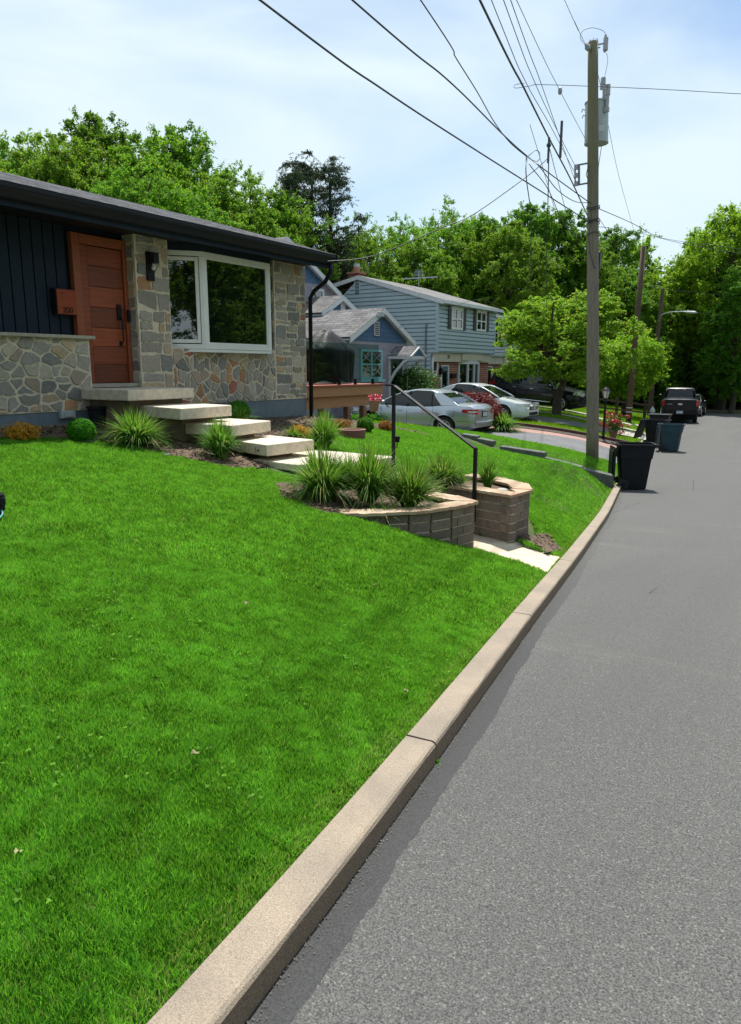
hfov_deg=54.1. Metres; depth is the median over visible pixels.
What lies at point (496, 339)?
window
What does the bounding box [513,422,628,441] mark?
timber edging
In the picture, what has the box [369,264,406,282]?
broadleaf tree
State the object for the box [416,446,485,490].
ornamental grass
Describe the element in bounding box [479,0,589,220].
overhead wire
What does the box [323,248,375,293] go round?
broadleaf tree
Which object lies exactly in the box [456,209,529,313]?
broadleaf tree
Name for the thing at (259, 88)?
sky
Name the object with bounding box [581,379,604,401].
understorey tree
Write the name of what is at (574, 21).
overhead wire
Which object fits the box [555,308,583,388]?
understorey tree
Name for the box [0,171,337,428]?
stone house
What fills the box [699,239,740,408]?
broadleaf tree
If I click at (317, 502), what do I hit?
mulch
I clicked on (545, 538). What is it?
mulch bed
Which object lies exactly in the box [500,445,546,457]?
stone wall block
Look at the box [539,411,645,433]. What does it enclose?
concrete path
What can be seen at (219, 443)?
ornamental grass
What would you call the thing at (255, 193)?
broadleaf tree
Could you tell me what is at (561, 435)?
brick paver strip
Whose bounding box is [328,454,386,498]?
ornamental grass
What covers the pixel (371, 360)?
window
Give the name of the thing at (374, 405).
flower pot
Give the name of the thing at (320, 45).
overhead wire
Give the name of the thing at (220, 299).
bay window
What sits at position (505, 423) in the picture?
daylily
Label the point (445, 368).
front door
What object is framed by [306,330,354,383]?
grill cover
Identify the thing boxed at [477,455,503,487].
ornamental grass
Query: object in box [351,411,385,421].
garden shrubs
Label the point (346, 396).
raised deck
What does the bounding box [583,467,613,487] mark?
stone wall block
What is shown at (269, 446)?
concrete step
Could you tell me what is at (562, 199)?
overhead wire
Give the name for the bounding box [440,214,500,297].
broadleaf tree
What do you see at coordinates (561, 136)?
wire spreader
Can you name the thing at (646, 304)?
broadleaf tree
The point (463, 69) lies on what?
overhead wire
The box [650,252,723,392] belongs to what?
broadleaf tree
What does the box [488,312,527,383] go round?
twin house
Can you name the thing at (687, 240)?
broadleaf tree
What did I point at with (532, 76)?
overhead wire
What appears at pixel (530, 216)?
overhead wire
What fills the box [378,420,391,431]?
rust shrub
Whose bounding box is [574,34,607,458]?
utility pole
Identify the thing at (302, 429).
gold shrub
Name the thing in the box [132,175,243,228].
broadleaf tree
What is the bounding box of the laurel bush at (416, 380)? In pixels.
[394,362,442,393]
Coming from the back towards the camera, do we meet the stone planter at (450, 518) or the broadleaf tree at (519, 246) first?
the broadleaf tree at (519, 246)
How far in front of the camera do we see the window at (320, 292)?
30.39 m
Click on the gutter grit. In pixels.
(424, 789)
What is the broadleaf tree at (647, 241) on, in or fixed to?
on the ground at (530, 531)
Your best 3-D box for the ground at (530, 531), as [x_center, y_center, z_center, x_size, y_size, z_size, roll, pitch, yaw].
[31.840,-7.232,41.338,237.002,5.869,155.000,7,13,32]
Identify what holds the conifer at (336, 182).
on the ground at (530, 531)
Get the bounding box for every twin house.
[333,263,503,388]
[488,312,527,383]
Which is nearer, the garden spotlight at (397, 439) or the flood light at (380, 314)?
the garden spotlight at (397, 439)
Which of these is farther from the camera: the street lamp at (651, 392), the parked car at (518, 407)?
the street lamp at (651, 392)
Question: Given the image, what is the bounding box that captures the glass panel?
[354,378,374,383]
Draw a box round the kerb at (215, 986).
[147,434,645,1023]
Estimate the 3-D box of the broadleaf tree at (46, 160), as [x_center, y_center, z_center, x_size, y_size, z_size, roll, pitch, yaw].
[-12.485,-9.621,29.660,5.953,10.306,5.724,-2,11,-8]
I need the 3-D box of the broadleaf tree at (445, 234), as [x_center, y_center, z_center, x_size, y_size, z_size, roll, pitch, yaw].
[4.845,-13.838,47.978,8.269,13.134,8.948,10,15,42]
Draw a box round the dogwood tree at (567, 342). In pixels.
[487,283,651,414]
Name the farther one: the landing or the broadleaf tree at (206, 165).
the broadleaf tree at (206, 165)
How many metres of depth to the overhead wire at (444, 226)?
12.95 m
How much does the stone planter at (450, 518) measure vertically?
0.839 m
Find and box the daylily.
[481,411,527,432]
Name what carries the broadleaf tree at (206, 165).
on the ground at (530, 531)
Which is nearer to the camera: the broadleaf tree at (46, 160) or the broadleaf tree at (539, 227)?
the broadleaf tree at (46, 160)
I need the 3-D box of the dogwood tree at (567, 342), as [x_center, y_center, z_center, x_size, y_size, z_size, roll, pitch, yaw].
[8.608,-7.026,32.565,6.814,6.178,7.163,8,14,36]
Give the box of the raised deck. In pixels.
[306,383,384,419]
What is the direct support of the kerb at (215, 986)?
on the ground at (530, 531)
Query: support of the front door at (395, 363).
in the cottage
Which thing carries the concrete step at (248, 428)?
on the ground at (530, 531)
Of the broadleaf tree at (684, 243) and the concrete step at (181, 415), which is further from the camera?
the broadleaf tree at (684, 243)
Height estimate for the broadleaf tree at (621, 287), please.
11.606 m
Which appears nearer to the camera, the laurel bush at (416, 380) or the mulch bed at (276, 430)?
the mulch bed at (276, 430)
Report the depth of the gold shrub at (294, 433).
11.14 m
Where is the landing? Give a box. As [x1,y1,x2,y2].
[472,534,559,571]
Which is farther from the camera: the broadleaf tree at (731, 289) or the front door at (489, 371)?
the broadleaf tree at (731, 289)
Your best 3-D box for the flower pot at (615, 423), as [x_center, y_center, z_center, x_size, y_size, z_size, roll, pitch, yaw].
[8.845,-3.218,26.492,1.170,1.142,1.105,7,13,32]
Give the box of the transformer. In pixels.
[581,77,610,146]
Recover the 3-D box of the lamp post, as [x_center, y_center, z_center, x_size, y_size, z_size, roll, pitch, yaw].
[8.238,-3.478,25.523,0.340,1.920,0.294,7,13,32]
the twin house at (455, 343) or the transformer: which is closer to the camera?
the transformer
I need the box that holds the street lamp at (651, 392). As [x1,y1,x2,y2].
[647,289,696,411]
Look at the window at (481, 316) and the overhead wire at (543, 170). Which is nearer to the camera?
the overhead wire at (543, 170)
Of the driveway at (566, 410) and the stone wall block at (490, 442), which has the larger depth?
the driveway at (566, 410)
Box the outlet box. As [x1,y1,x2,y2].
[58,410,75,417]
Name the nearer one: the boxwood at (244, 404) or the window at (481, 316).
the boxwood at (244, 404)
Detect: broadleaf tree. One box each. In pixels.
[0,127,49,172]
[0,146,101,191]
[0,158,14,174]
[8,128,115,193]
[58,105,137,178]
[76,158,175,209]
[89,129,222,222]
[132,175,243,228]
[141,119,233,204]
[162,168,287,237]
[207,159,337,268]
[222,200,273,233]
[251,189,343,294]
[321,210,419,286]
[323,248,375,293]
[339,231,392,273]
[367,211,454,292]
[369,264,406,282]
[371,193,497,304]
[382,235,475,300]
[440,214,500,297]
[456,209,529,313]
[456,218,568,367]
[494,200,578,351]
[523,204,599,365]
[545,231,632,387]
[564,255,649,386]
[599,223,660,334]
[599,264,669,404]
[618,230,677,303]
[625,269,696,407]
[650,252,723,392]
[662,225,739,403]
[666,234,709,293]
[666,298,693,382]
[669,200,740,409]
[690,264,740,413]
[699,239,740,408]
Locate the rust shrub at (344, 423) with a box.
[331,419,351,427]
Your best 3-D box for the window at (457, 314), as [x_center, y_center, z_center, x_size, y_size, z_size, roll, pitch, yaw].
[4.172,-9.287,34.945,0.050,0.979,1.254,7,13,32]
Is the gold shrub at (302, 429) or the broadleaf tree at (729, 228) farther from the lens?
the broadleaf tree at (729, 228)
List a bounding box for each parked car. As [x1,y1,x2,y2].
[352,388,493,431]
[441,382,538,417]
[489,369,586,410]
[696,394,706,416]
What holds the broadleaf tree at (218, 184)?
on the ground at (530, 531)
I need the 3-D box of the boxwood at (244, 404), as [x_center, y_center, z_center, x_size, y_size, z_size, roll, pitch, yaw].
[-2.173,-1.667,11.984,0.421,0.372,0.415,7,13,32]
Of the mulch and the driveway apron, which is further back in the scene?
the driveway apron
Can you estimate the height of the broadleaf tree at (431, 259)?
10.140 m
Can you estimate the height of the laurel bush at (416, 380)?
2.123 m
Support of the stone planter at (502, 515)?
on the ground at (530, 531)
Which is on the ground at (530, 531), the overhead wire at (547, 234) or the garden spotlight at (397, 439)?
the garden spotlight at (397, 439)
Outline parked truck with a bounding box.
[659,387,699,422]
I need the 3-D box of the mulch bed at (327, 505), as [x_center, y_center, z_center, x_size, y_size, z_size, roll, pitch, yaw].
[-0.376,-0.070,7.768,1.440,0.520,1.560,7,13,32]
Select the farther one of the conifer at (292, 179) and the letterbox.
the conifer at (292, 179)
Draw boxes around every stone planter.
[338,487,478,546]
[441,473,532,542]
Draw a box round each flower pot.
[368,394,383,411]
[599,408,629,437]
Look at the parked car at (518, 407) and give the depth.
29.96 m
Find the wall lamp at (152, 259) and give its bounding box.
[145,251,158,280]
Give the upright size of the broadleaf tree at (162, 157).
12.336 m
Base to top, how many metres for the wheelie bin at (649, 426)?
0.995 m
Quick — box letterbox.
[50,288,77,315]
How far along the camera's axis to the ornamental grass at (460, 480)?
8.80 m
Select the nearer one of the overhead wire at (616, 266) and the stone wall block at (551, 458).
the stone wall block at (551, 458)
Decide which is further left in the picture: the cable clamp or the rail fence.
the cable clamp
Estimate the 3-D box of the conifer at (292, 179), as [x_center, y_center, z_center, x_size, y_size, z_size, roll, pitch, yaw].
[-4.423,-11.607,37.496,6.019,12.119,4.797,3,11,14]
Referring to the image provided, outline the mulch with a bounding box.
[0,415,558,550]
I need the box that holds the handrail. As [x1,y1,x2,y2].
[385,384,477,521]
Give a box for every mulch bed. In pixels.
[0,426,269,468]
[250,417,412,437]
[276,482,358,514]
[519,532,564,552]
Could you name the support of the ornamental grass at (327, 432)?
on the ground at (530, 531)
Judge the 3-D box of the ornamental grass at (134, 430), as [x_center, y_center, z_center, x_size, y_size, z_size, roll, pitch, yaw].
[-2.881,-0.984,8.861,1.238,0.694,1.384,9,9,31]
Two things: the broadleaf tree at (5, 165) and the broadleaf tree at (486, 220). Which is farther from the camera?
the broadleaf tree at (486, 220)
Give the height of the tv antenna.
0.775 m
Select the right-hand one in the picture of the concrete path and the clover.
the concrete path
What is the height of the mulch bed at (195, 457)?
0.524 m
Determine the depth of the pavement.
35.96 m
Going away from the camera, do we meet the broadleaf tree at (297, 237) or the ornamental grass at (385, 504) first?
the ornamental grass at (385, 504)
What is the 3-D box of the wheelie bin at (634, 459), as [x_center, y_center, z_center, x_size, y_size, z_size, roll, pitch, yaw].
[6.132,-1.084,17.016,0.991,1.066,0.686,2,11,8]
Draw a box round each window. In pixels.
[167,243,271,353]
[312,288,323,296]
[360,349,382,378]
[432,356,437,376]
[451,308,462,329]
[457,361,479,383]
[476,311,486,331]
[495,322,498,341]
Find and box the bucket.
[86,406,106,427]
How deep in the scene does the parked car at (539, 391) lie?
36.79 m
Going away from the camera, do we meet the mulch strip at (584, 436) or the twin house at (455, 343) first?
the mulch strip at (584, 436)
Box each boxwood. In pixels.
[65,418,96,441]
[228,400,250,418]
[357,417,373,432]
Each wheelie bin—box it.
[608,442,658,489]
[633,419,670,444]
[646,413,672,419]
[655,423,685,451]
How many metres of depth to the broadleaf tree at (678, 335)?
58.53 m
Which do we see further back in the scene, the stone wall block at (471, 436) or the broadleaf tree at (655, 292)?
the broadleaf tree at (655, 292)
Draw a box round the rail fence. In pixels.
[599,397,654,417]
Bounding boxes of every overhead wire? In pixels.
[259,0,589,222]
[328,159,546,261]
[351,0,590,203]
[384,299,495,334]
[420,0,524,155]
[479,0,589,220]
[491,0,575,174]
[503,0,575,166]
[510,0,575,182]
[513,83,739,93]
[516,0,589,146]
[525,159,531,279]
[526,157,580,236]
[527,157,589,202]
[530,125,562,232]
[546,163,548,307]
[550,150,584,253]
[564,0,584,42]
[599,218,640,279]
[599,239,639,291]
[600,209,737,252]
[603,227,737,248]
[608,125,634,233]
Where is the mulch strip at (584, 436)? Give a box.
[513,425,615,443]
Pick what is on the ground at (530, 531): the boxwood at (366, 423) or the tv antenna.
the boxwood at (366, 423)
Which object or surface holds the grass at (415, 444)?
on the ground at (530, 531)
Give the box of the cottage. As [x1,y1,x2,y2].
[276,236,426,417]
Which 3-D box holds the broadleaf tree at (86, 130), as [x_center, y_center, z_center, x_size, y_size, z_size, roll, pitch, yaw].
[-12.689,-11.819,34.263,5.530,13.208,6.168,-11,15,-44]
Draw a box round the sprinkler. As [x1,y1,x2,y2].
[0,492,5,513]
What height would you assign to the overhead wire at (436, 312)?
1.957 m
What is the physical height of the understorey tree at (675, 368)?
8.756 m
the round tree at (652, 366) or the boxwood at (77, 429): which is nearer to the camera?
the boxwood at (77, 429)
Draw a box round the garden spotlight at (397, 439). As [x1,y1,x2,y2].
[395,436,399,445]
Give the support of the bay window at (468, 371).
in the twin house at (455, 343)
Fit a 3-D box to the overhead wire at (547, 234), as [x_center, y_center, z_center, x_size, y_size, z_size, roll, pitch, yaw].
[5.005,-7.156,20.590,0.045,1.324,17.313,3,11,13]
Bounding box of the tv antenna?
[402,271,437,285]
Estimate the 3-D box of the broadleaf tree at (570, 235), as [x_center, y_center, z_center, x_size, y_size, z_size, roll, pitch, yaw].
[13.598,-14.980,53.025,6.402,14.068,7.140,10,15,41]
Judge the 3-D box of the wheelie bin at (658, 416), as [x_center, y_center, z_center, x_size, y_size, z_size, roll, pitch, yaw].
[11.865,-3.513,29.897,0.925,1.050,0.670,7,13,32]
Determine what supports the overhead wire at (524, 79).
attached to the utility pole at (593, 268)
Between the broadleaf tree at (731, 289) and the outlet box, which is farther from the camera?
the broadleaf tree at (731, 289)
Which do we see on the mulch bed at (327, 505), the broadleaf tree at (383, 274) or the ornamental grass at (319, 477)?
the ornamental grass at (319, 477)
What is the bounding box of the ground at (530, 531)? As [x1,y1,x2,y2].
[0,401,740,1023]
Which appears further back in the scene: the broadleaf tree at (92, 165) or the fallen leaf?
the broadleaf tree at (92, 165)
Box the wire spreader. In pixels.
[559,121,562,157]
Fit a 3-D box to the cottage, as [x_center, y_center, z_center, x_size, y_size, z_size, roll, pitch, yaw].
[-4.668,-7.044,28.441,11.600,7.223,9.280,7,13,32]
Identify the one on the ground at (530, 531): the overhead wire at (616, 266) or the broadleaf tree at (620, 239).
the broadleaf tree at (620, 239)
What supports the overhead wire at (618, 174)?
attached to the transformer
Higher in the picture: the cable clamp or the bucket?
the cable clamp
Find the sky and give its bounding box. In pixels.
[0,0,740,310]
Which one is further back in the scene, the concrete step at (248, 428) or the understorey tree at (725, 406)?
the understorey tree at (725, 406)
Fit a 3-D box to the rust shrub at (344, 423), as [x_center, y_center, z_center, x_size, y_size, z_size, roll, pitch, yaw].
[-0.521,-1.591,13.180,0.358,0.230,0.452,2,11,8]
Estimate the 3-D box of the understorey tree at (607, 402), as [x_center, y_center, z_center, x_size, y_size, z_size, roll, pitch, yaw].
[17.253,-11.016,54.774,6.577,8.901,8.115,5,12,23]
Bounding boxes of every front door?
[79,244,127,382]
[391,359,401,395]
[442,366,447,387]
[488,367,491,383]
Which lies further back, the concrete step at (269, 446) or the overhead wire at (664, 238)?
the overhead wire at (664, 238)
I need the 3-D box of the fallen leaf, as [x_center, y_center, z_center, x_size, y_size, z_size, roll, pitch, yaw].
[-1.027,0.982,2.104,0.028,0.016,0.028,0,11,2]
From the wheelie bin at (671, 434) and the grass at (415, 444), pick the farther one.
the wheelie bin at (671, 434)
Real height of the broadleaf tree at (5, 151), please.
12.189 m
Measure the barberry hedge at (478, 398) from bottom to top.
1.364 m
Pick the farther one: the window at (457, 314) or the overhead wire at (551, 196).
the window at (457, 314)
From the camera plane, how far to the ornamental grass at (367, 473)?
7.43 m
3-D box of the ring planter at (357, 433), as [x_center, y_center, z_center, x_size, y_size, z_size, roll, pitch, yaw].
[-0.314,-1.306,12.213,0.479,0.190,0.480,7,13,32]
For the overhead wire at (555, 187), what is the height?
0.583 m
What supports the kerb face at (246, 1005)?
on the road
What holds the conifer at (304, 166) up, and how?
on the ground at (530, 531)
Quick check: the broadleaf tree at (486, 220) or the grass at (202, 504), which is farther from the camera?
the broadleaf tree at (486, 220)
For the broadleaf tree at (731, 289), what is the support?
on the ground at (530, 531)
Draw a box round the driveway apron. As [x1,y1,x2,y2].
[617,429,645,439]
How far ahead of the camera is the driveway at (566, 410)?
37.57 m
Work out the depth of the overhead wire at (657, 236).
28.48 m
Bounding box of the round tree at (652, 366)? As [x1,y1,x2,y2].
[599,329,671,415]
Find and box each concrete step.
[81,387,193,428]
[140,403,231,441]
[186,418,270,450]
[232,435,313,457]
[253,450,395,471]
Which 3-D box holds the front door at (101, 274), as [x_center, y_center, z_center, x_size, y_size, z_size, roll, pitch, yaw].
[-3.806,-2.806,10.397,0.132,1.885,0.710,7,13,32]
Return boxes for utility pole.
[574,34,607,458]
[625,246,645,422]
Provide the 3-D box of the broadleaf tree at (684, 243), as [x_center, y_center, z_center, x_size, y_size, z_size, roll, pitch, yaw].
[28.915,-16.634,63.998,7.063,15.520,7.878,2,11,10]
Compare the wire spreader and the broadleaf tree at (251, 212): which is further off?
the broadleaf tree at (251, 212)
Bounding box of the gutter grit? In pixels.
[245,493,638,1023]
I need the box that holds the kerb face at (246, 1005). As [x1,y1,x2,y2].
[221,488,620,1023]
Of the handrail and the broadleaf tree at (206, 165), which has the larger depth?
the broadleaf tree at (206, 165)
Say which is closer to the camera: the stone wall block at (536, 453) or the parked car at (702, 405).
the stone wall block at (536, 453)
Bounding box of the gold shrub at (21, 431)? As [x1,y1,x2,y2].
[0,421,41,439]
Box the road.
[245,412,740,1023]
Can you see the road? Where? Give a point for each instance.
(585, 868)
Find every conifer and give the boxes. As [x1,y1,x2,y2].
[273,161,323,247]
[276,149,348,289]
[305,155,371,292]
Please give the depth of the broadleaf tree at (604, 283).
51.10 m
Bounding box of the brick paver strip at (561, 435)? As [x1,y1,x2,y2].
[487,427,615,447]
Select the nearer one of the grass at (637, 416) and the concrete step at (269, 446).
the concrete step at (269, 446)
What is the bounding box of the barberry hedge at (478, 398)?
[460,390,503,428]
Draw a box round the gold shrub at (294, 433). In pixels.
[277,424,307,438]
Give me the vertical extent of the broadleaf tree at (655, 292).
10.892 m
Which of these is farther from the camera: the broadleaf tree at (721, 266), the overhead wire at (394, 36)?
the broadleaf tree at (721, 266)
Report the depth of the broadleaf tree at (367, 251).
43.25 m
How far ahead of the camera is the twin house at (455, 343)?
35.05 m
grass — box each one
[0,427,588,635]
[82,404,177,450]
[192,415,244,459]
[219,401,263,419]
[258,415,617,523]
[273,442,372,509]
[300,405,354,448]
[321,437,425,508]
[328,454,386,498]
[353,403,649,465]
[366,502,401,522]
[371,453,450,516]
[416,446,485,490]
[440,466,471,490]
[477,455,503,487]
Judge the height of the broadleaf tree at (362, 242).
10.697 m
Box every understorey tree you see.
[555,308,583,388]
[562,309,632,404]
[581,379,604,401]
[609,317,687,412]
[707,392,738,407]
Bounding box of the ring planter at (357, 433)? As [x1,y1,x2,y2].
[338,428,365,439]
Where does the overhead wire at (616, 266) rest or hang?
attached to the utility pole at (593, 268)
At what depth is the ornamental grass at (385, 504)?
7.18 m
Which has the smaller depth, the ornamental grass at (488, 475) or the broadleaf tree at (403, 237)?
the ornamental grass at (488, 475)
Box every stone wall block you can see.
[461,433,479,440]
[477,438,495,446]
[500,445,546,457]
[544,457,583,467]
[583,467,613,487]
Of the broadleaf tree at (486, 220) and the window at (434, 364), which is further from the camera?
the broadleaf tree at (486, 220)
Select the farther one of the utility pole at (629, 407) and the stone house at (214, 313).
the utility pole at (629, 407)
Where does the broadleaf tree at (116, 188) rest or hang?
on the ground at (530, 531)
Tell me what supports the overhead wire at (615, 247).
attached to the utility pole at (593, 268)
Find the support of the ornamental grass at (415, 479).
in the stone planter at (450, 518)
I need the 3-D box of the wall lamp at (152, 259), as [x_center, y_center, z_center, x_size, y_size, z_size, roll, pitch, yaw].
[-3.201,-3.617,10.672,0.170,0.410,0.130,7,13,32]
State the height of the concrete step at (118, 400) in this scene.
0.835 m
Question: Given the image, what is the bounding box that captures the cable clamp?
[546,139,550,162]
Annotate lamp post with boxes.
[602,385,610,438]
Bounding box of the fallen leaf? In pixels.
[10,847,21,853]
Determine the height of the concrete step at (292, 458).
0.470 m
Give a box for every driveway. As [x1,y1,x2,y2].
[476,429,616,462]
[511,416,645,439]
[539,406,585,414]
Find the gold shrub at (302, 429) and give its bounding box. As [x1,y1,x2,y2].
[286,424,312,437]
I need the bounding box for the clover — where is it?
[0,574,471,903]
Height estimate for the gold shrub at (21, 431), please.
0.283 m
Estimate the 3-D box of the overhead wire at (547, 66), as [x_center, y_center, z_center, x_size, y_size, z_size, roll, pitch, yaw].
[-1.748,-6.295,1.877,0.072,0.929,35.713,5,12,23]
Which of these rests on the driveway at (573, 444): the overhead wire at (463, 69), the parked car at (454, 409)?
the parked car at (454, 409)
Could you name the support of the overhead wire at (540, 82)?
attached to the utility pole at (593, 268)
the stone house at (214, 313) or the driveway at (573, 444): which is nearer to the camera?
the stone house at (214, 313)
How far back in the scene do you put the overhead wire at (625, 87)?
11.49 m
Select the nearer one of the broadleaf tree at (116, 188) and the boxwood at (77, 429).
the boxwood at (77, 429)
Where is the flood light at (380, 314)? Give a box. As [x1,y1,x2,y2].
[377,311,383,316]
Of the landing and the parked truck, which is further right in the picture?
the parked truck
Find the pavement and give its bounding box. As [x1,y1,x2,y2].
[539,407,637,425]

